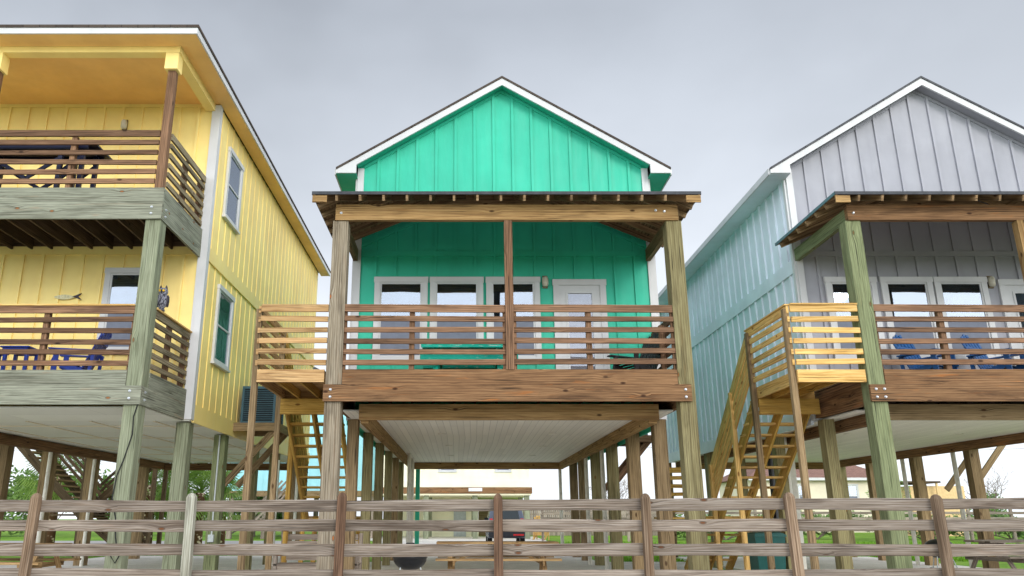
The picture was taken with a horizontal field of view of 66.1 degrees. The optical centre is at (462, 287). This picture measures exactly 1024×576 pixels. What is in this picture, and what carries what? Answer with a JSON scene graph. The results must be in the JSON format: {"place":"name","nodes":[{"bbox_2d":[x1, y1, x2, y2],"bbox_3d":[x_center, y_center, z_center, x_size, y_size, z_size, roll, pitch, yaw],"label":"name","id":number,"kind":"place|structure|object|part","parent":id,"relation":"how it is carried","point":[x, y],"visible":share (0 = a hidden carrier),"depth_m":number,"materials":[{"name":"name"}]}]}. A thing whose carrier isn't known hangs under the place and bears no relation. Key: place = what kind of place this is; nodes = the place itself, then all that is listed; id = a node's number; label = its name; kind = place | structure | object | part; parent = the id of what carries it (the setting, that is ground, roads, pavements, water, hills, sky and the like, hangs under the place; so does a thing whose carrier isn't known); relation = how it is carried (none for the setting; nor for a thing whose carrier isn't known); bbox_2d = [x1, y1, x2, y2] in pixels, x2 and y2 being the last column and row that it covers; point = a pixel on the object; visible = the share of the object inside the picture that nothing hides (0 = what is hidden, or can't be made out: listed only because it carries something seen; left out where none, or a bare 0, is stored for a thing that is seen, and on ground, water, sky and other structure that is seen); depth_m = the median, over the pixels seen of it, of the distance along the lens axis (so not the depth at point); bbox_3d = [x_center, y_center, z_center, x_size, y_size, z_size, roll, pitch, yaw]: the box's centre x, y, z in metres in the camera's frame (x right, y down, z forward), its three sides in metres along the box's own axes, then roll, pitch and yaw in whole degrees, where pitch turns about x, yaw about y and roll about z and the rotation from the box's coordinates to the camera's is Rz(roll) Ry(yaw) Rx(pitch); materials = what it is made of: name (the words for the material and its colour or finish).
{"place":"outdoors","nodes":[
{"label":"outdoors","id":0,"kind":"place"},
{"bbox_2d":[0,541,280,543],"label":"road","id":1,"kind":"structure","parent":0,"point":[203,542],"depth_m":41.67,"materials":[{"name":"grey asphalt"}]},
{"bbox_2d":[7,556,303,569],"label":"concrete driveway","id":2,"kind":"structure","parent":0,"point":[155,562],"depth_m":22.07,"materials":[{"name":"grey concrete"}]},
{"bbox_2d":[0,543,80,567],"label":"picnic table","id":3,"kind":"object","parent":2,"relation":"on","point":[57,561],"visible":0.5,"depth_m":15.38,"materials":[{"name":"brown wood"}]},
{"bbox_2d":[226,367,382,538],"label":"stilt house","id":4,"kind":"structure","parent":0,"point":[262,483],"depth_m":50.60,"materials":[{"name":"teal"}]},
{"bbox_2d":[0,562,717,569],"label":"gravel","id":5,"kind":"structure","parent":0,"point":[679,565],"depth_m":21.38,"materials":[{"name":"grey gravel"}]},
{"bbox_2d":[0,24,330,569],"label":"stilt house","id":6,"kind":"structure","parent":5,"relation":"on","point":[187,200],"depth_m":15.74,"materials":[{"name":"yellow paint"}]},
{"bbox_2d":[0,346,37,369],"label":"side table","id":7,"kind":"object","parent":6,"relation":"on","point":[15,357],"visible":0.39,"depth_m":14.20,"materials":[{"name":"blue plastic"}]},
{"bbox_2d":[0,145,112,186],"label":"picnic table","id":8,"kind":"object","parent":6,"relation":"on","point":[51,147],"visible":0.41,"depth_m":14.50,"materials":[{"name":"brown wood"}]},
{"bbox_2d":[54,293,81,299],"bbox_3d":[-7.865,0.172,15.639,0.570,0.140,0.025,0,-16,0],"label":"fish ornament","id":9,"kind":"object","parent":6,"relation":"attached to","point":[64,297],"visible":1,"depth_m":15.63,"materials":[{"name":"wood"}]},
{"bbox_2d":[48,333,111,369],"bbox_3d":[-6.991,1.238,14.393,0.919,1.046,0.800,3,-17,-10],"label":"adirondack chair","id":10,"kind":"object","parent":6,"relation":"on","point":[95,357],"visible":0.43,"depth_m":14.29,"materials":[{"name":"blue plastic"}]},
{"bbox_2d":[97,268,139,348],"bbox_3d":[-6.640,0.441,15.559,1.120,1.760,0.083,0,-16,0],"label":"window","id":11,"kind":"structure","parent":6,"relation":"in","point":[120,284],"depth_m":15.68,"materials":[{"name":"glass"}]},
{"bbox_2d":[157,285,169,311],"bbox_3d":[-5.360,0.181,14.013,0.224,0.485,0.182,0,-16,0],"label":"owl decoy","id":12,"kind":"object","parent":6,"relation":"on","point":[163,300],"visible":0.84,"depth_m":13.96,"materials":[{"name":"paint"}]},
{"bbox_2d":[210,284,235,372],"bbox_3d":[-5.175,0.894,17.020,0.083,1.710,1.170,0,-16,0],"label":"window","id":13,"kind":"structure","parent":6,"relation":"in","point":[225,301],"depth_m":17.02,"materials":[{"name":"white paint"}]},
{"bbox_2d":[222,147,244,234],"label":"window","id":14,"kind":"structure","parent":6,"relation":"in","point":[235,170],"depth_m":17.78,"materials":[{"name":"glass"}]},
{"bbox_2d":[240,386,283,424],"bbox_3d":[-4.690,2.784,18.462,0.780,0.915,0.900,0,-16,0],"label":"air conditioner","id":15,"kind":"object","parent":6,"relation":"on","point":[266,405],"visible":0.46,"depth_m":18.04,"materials":[{"name":"grey metal"}]},
{"bbox_2d":[0,492,1023,575],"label":"rail fence","id":16,"kind":"object","parent":5,"relation":"on","point":[795,549],"visible":1,"depth_m":9.71,"materials":[{"name":"brown wood"}]},
{"bbox_2d":[747,531,786,569],"bbox_3d":[6.350,5.616,16.418,0.660,1.010,0.790,0,-16,0],"label":"wheelie bin","id":17,"kind":"object","parent":5,"relation":"on","point":[758,563],"visible":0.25,"depth_m":16.16,"materials":[{"name":"green plastic"}]},
{"bbox_2d":[369,537,611,569],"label":"concrete driveway","id":18,"kind":"structure","parent":0,"point":[565,563],"depth_m":22.07,"materials":[{"name":"grey concrete"}]},
{"bbox_2d":[272,533,362,569],"bbox_3d":[-2.750,5.188,14.975,1.660,0.951,0.780,0,-16,0],"label":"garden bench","id":19,"kind":"object","parent":18,"relation":"on","point":[301,565],"visible":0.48,"depth_m":15.20,"materials":[{"name":"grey wood"}]},
{"bbox_2d":[392,543,426,569],"bbox_3d":[-0.921,4.957,13.915,0.646,0.835,0.723,0,-16,0],"label":"kettle grill","id":20,"kind":"object","parent":18,"relation":"on","point":[409,563],"visible":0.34,"depth_m":13.68,"materials":[{"name":"black metal"}]},
{"bbox_2d":[436,541,561,569],"bbox_3d":[0.720,5.665,16.264,2.500,0.773,1.680,0,-16,0],"label":"picnic table","id":21,"kind":"object","parent":18,"relation":"on","point":[540,560],"visible":0.62,"depth_m":16.00,"materials":[{"name":"brown wood"}]},
{"bbox_2d":[484,511,524,540],"bbox_3d":[2.100,11.860,39.181,1.960,1.739,4.530,0,-16,0],"label":"parked car","id":22,"kind":"object","parent":18,"relation":"on","point":[519,536],"visible":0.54,"depth_m":37.44,"materials":[{"name":"metal"}]},
{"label":"rear window","id":23,"kind":"part","parent":22,"relation":"part of","materials":[{"name":"grey glass"}]},
{"bbox_2d":[0,519,1023,569],"bbox_3d":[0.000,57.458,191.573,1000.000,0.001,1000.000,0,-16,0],"label":"ground","id":24,"kind":"structure","parent":0,"point":[869,537],"depth_m":50.81,"materials":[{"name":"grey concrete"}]},
{"bbox_2d":[10,451,104,542],"bbox_3d":[-15.587,7.642,29.943,3.512,4.774,3.382,0,-16,0],"label":"palm tree","id":25,"kind":"object","parent":24,"relation":"on","point":[50,537],"visible":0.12,"depth_m":29.56,"materials":[{"name":"green plant"}]},
{"bbox_2d":[2,465,114,535],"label":"hedge","id":26,"kind":"object","parent":24,"relation":"on","point":[22,516],"visible":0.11,"depth_m":57.01,"materials":[{"name":"green plant"}]},
{"bbox_2d":[17,447,168,556],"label":"wooden staircase","id":27,"kind":"structure","parent":24,"relation":"on","point":[60,491],"depth_m":28.69,"materials":[{"name":"brown wood"}]},
{"bbox_2d":[113,470,171,543],"bbox_3d":[-13.104,8.677,32.772,3.407,4.382,3.410,0,-16,0],"label":"palm tree","id":28,"kind":"object","parent":24,"relation":"on","point":[149,489],"visible":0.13,"depth_m":32.63,"materials":[{"name":"green plant"}]},
{"bbox_2d":[96,478,188,519],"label":"hedge","id":29,"kind":"object","parent":24,"relation":"on","point":[109,498],"visible":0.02,"depth_m":57.93,"materials":[{"name":"green plant"}]},
{"bbox_2d":[154,472,208,519],"bbox_3d":[-12.190,9.230,33.905,3.493,3.958,3.225,7,-18,-24],"label":"palm tree","id":30,"kind":"object","parent":24,"relation":"on","point":[156,516],"visible":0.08,"depth_m":33.76,"materials":[{"name":"green plant"}]},
{"bbox_2d":[167,470,240,543],"bbox_3d":[-11.063,9.006,33.084,3.556,3.926,3.347,0,-16,0],"label":"palm tree","id":31,"kind":"object","parent":24,"relation":"on","point":[198,535],"visible":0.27,"depth_m":32.99,"materials":[{"name":"green plant"}]},
{"bbox_2d":[202,470,259,543],"bbox_3d":[-10.530,9.560,34.820,3.546,3.837,3.336,0,-16,0],"label":"palm tree","id":32,"kind":"object","parent":24,"relation":"on","point":[232,482],"visible":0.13,"depth_m":34.39,"materials":[{"name":"green plant"}]},
{"bbox_2d":[187,491,282,535],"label":"hedge","id":33,"kind":"object","parent":24,"relation":"on","point":[279,515],"visible":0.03,"depth_m":58.37,"materials":[{"name":"green plant"}]},
{"bbox_2d":[383,455,531,538],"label":"stilt house","id":34,"kind":"structure","parent":24,"relation":"on","point":[511,484],"depth_m":48.64,"materials":[{"name":"beige paint"}]},
{"bbox_2d":[438,469,456,471],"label":"window","id":35,"kind":"structure","parent":34,"relation":"in","point":[439,470],"depth_m":48.72,"materials":[{"name":"white paint"}]},
{"bbox_2d":[454,511,465,536],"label":"door","id":36,"kind":"structure","parent":34,"relation":"in","point":[461,515],"depth_m":54.14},
{"bbox_2d":[494,469,511,471],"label":"window","id":37,"kind":"structure","parent":34,"relation":"in","point":[496,470],"depth_m":48.72,"materials":[{"name":"glass"}]},
{"bbox_2d":[237,76,709,569],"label":"stilt house","id":38,"kind":"structure","parent":24,"relation":"on","point":[534,232],"depth_m":15.59,"materials":[{"name":"teal paint"}]},
{"bbox_2d":[371,277,427,359],"bbox_3d":[-1.235,0.617,15.611,1.110,1.750,0.083,0,-16,0],"label":"window","id":39,"kind":"structure","parent":38,"relation":"in","point":[387,290],"depth_m":15.74,"materials":[{"name":"white paint"}]},
{"bbox_2d":[429,277,483,338],"bbox_3d":[-0.115,0.617,15.611,1.110,1.750,0.083,0,-16,0],"label":"window","id":40,"kind":"structure","parent":38,"relation":"in","point":[443,290],"depth_m":15.76,"materials":[{"name":"glass"}]},
{"bbox_2d":[420,344,517,368],"bbox_3d":[0.120,1.443,14.624,1.750,0.744,1.428,0,-16,0],"label":"picnic table","id":41,"kind":"object","parent":38,"relation":"on","point":[455,346],"visible":0.44,"depth_m":14.35,"materials":[{"name":"teal paint"}]},
{"bbox_2d":[485,277,541,358],"bbox_3d":[1.020,0.617,15.611,1.120,1.750,0.083,0,-16,0],"label":"window","id":42,"kind":"structure","parent":38,"relation":"in","point":[526,290],"depth_m":15.75,"materials":[{"name":"glass"}]},
{"bbox_2d":[552,279,609,368],"bbox_3d":[2.360,0.906,15.530,1.084,2.250,0.075,0,-16,0],"label":"door","id":43,"kind":"structure","parent":38,"relation":"in","point":[565,291],"depth_m":15.70,"materials":[{"name":"white paint"}]},
{"bbox_2d":[607,332,666,368],"bbox_3d":[3.303,1.285,14.553,0.919,1.046,0.800,8,-18,-27],"label":"adirondack chair","id":44,"kind":"object","parent":38,"relation":"on","point":[645,356],"visible":0.4,"depth_m":14.58,"materials":[{"name":"grey plastic"}]},
{"bbox_2d":[533,516,548,540],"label":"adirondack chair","id":45,"kind":"object","parent":24,"relation":"on","point":[535,534],"visible":0.46,"depth_m":46.06,"materials":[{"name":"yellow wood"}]},
{"bbox_2d":[523,510,657,535],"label":"privacy fence","id":46,"kind":"object","parent":24,"relation":"on","point":[534,513],"visible":0.07,"depth_m":59.52,"materials":[{"name":"grey wood"}]},
{"bbox_2d":[589,477,628,498],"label":"bare tree","id":47,"kind":"object","parent":24,"relation":"on","point":[625,490],"visible":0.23,"depth_m":64.19,"materials":[{"name":"grey plant"}]},
{"bbox_2d":[675,514,762,539],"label":"hedge","id":48,"kind":"object","parent":24,"relation":"on","point":[684,532],"visible":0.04,"depth_m":47.59,"materials":[{"name":"green plant"}]},
{"bbox_2d":[541,509,1023,541],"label":"rail fence","id":49,"kind":"object","parent":24,"relation":"on","point":[755,513],"visible":0.11,"depth_m":43.98,"materials":[{"name":"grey wood"}]},
{"bbox_2d":[757,510,869,538],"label":"hedge","id":50,"kind":"object","parent":24,"relation":"on","point":[824,533],"visible":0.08,"depth_m":48.89,"materials":[{"name":"green plant"}]},
{"bbox_2d":[654,76,1023,569],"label":"stilt house","id":51,"kind":"structure","parent":24,"relation":"on","point":[822,271],"depth_m":16.02,"materials":[{"name":"grey paint"}]},
{"bbox_2d":[823,277,889,358],"bbox_3d":[7.835,0.603,15.615,1.070,1.720,0.083,0,-16,0],"label":"window","id":52,"kind":"structure","parent":51,"relation":"in","point":[836,291],"depth_m":15.71,"materials":[{"name":"white paint"}]},
{"bbox_2d":[878,277,941,358],"bbox_3d":[8.960,0.603,15.615,1.080,1.720,0.083,0,-16,0],"label":"window","id":53,"kind":"structure","parent":51,"relation":"in","point":[894,290],"depth_m":15.75,"materials":[{"name":"glass"}]},
{"bbox_2d":[892,334,958,368],"bbox_3d":[8.592,1.292,14.577,0.800,1.046,0.919,8,-18,-27],"label":"adirondack chair","id":54,"kind":"object","parent":51,"relation":"on","point":[903,346],"visible":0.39,"depth_m":14.64,"materials":[{"name":"blue plastic"}]},
{"bbox_2d":[932,277,1003,358],"bbox_3d":[10.050,0.603,15.615,1.100,1.720,0.083,0,-16,0],"label":"window","id":55,"kind":"structure","parent":51,"relation":"in","point":[948,290],"depth_m":15.74,"materials":[{"name":"glass"}]},
{"bbox_2d":[960,334,1023,368],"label":"adirondack chair","id":56,"kind":"object","parent":51,"relation":"on","point":[977,346],"visible":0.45,"depth_m":14.60,"materials":[{"name":"blue plastic"}]},
{"bbox_2d":[996,279,1023,365],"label":"door","id":57,"kind":"structure","parent":51,"relation":"in","point":[1011,291],"depth_m":15.74,"materials":[{"name":"white paint"}]},
{"bbox_2d":[865,480,911,511],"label":"shrub","id":58,"kind":"object","parent":24,"relation":"on","point":[902,494],"visible":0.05,"depth_m":53.80,"materials":[{"name":"green plant"}]},
{"bbox_2d":[862,511,976,538],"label":"hedge","id":59,"kind":"object","parent":24,"relation":"on","point":[949,532],"visible":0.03,"depth_m":47.21,"materials":[{"name":"green plant"}]},
{"bbox_2d":[952,511,1023,538],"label":"hedge","id":60,"kind":"object","parent":24,"relation":"on","point":[1020,534],"visible":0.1,"depth_m":48.44,"materials":[{"name":"green plant"}]},
{"bbox_2d":[964,467,1015,534],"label":"bare tree","id":61,"kind":"object","parent":24,"relation":"on","point":[997,488],"visible":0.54,"depth_m":58.13,"materials":[{"name":"grey plant"}]},
{"bbox_2d":[986,489,1013,535],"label":"shrub","id":62,"kind":"object","parent":24,"relation":"on","point":[991,496],"visible":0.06,"depth_m":59.65,"materials":[{"name":"green plant"}]},
{"bbox_2d":[0,0,1023,518],"label":"sky","id":63,"kind":"structure","parent":0,"point":[719,93],"materials":[{"name":"grey"}]},
{"bbox_2d":[719,465,873,531],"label":"house","id":64,"kind":"structure","parent":0,"point":[857,482],"depth_m":72.78,"materials":[{"name":"beige paint"}]},
{"bbox_2d":[797,484,802,497],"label":"window","id":65,"kind":"structure","parent":64,"relation":"in","point":[799,485],"depth_m":72.63,"materials":[{"name":"white paint"}]},
{"bbox_2d":[848,484,859,497],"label":"window","id":66,"kind":"structure","parent":64,"relation":"in","point":[853,488],"depth_m":72.63,"materials":[{"name":"glass"}]},
{"bbox_2d":[676,557,979,569],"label":"concrete driveway","id":67,"kind":"structure","parent":0,"point":[858,563],"depth_m":22.07,"materials":[{"name":"grey concrete"}]},
{"bbox_2d":[925,536,957,567],"bbox_3d":[10.759,6.034,17.664,0.646,0.835,0.723,0,-16,0],"label":"kettle grill","id":68,"kind":"object","parent":67,"relation":"on","point":[933,541],"visible":0.16,"depth_m":17.59,"materials":[{"name":"black metal"}]},
{"bbox_2d":[964,540,1023,568],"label":"picnic table","id":69,"kind":"object","parent":67,"relation":"on","point":[1010,560],"visible":0.68,"depth_m":16.98,"materials":[{"name":"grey wood"}]},
{"bbox_2d":[900,481,966,535],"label":"shed","id":70,"kind":"structure","parent":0,"point":[942,492],"depth_m":58.04,"materials":[{"name":"brown wood"}]}
]}

